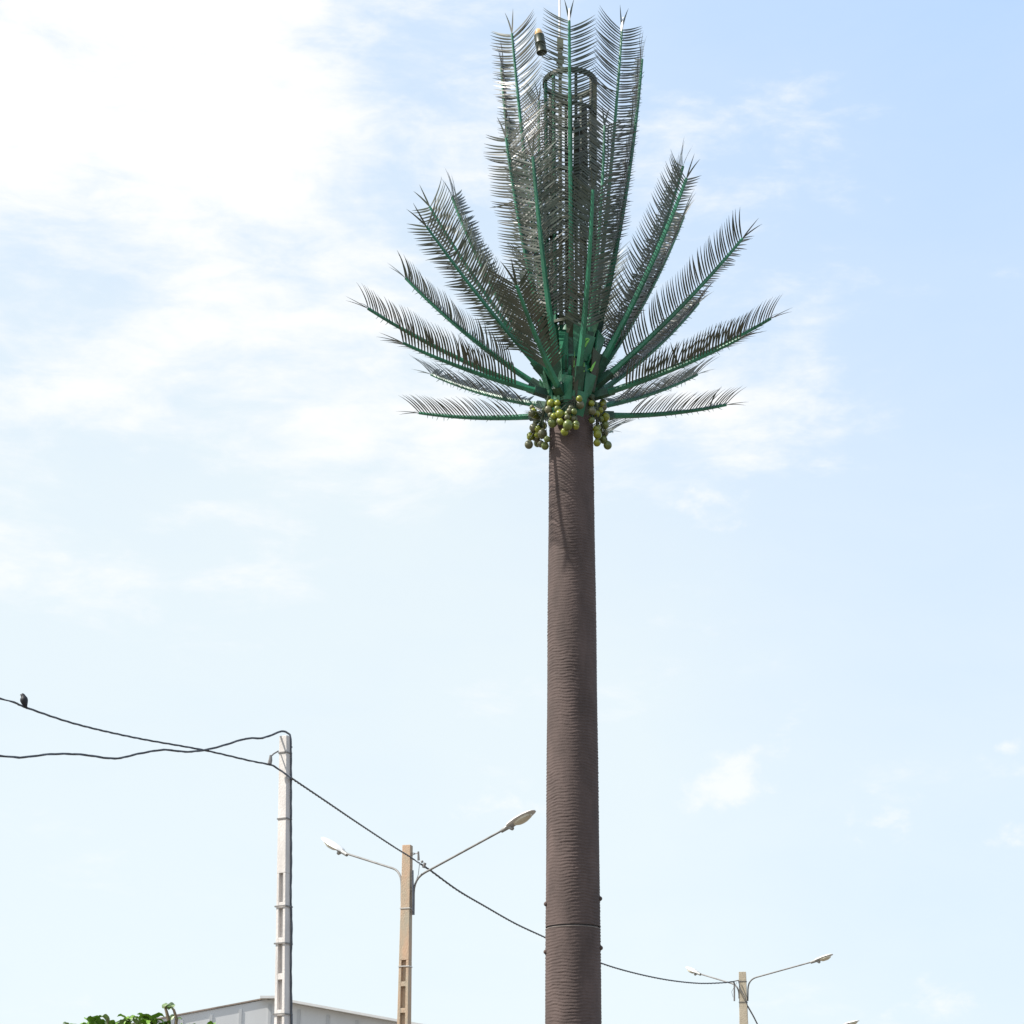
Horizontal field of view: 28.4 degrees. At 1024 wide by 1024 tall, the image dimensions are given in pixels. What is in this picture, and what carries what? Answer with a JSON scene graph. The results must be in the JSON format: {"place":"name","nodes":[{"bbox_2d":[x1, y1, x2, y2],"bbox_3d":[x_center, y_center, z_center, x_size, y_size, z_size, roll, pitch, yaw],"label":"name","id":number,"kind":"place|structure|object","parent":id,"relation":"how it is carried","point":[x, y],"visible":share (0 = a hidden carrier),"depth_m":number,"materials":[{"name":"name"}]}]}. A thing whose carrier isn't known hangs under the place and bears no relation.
{"place":"outdoors","nodes":[
{"label":"outdoors","id":0,"kind":"place"},
{"bbox_2d":[134,996,420,1023],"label":"warehouse","id":1,"kind":"structure","parent":0,"point":[260,1010],"depth_m":68.28,"materials":[{"name":"grey metal"}]},
{"bbox_2d":[0,0,1023,1023],"label":"sky","id":2,"kind":"structure","parent":0,"point":[222,521],"materials":[{"name":"blue"}]},
{"label":"ground","id":3,"kind":"structure","parent":0,"visible":0},
{"bbox_2d":[63,1002,215,1023],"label":"tree","id":4,"kind":"object","parent":3,"relation":"on","point":[142,1018],"visible":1,"depth_m":14.61,"materials":[{"name":"green plant"}]},
{"bbox_2d":[268,735,292,1023],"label":"utility pole","id":5,"kind":"object","parent":3,"relation":"on","point":[281,1014],"visible":1,"depth_m":30.22,"materials":[{"name":"white concrete"}]},
{"bbox_2d":[0,698,290,777],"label":"overhead cable","id":6,"kind":"object","parent":5,"relation":"attached to","point":[110,732],"visible":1,"depth_m":29.37,"materials":[{"name":"black rubber"}]},
{"bbox_2d":[20,693,27,708],"bbox_3d":[-6.784,2.629,28.092,0.108,0.226,0.106,-14,-24,33],"label":"bird","id":7,"kind":"object","parent":6,"relation":"attached to","point":[24,700],"visible":1,"depth_m":28.06},
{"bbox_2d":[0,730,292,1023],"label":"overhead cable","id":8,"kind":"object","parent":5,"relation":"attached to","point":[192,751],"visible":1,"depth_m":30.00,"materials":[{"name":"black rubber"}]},
{"bbox_2d":[290,777,420,864],"bbox_3d":[-2.676,5.373,35.005,0.260,0.428,9.011,-4,-20,10],"label":"overhead cable","id":9,"kind":"object","parent":5,"relation":"attached to","point":[330,804],"visible":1,"depth_m":34.52,"materials":[{"name":"black rubber"}]},
{"bbox_2d":[321,810,535,1023],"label":"street lamp","id":10,"kind":"object","parent":3,"relation":"on","point":[407,894],"visible":1,"depth_m":38.70,"materials":[{"name":"concrete"}]},
{"bbox_2d":[349,0,790,1023],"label":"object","id":11,"kind":"structure","parent":3,"relation":"on","point":[571,366],"depth_m":39.68,"materials":[{"name":"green metal"}]},
{"bbox_2d":[686,954,832,1023],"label":"street lamp","id":12,"kind":"object","parent":3,"relation":"on","point":[743,993],"visible":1,"depth_m":57.24,"materials":[{"name":"beige concrete"}]},
{"bbox_2d":[421,863,733,983],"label":"overhead cable","id":13,"kind":"object","parent":12,"relation":"attached to","point":[464,894],"visible":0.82,"depth_m":45.21,"materials":[{"name":"black rubber"}]},
{"bbox_2d":[844,1020,858,1023],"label":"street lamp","id":14,"kind":"object","parent":3,"relation":"on","point":[853,1022],"visible":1,"depth_m":78.42,"materials":[{"name":"beige metal"}]}
]}

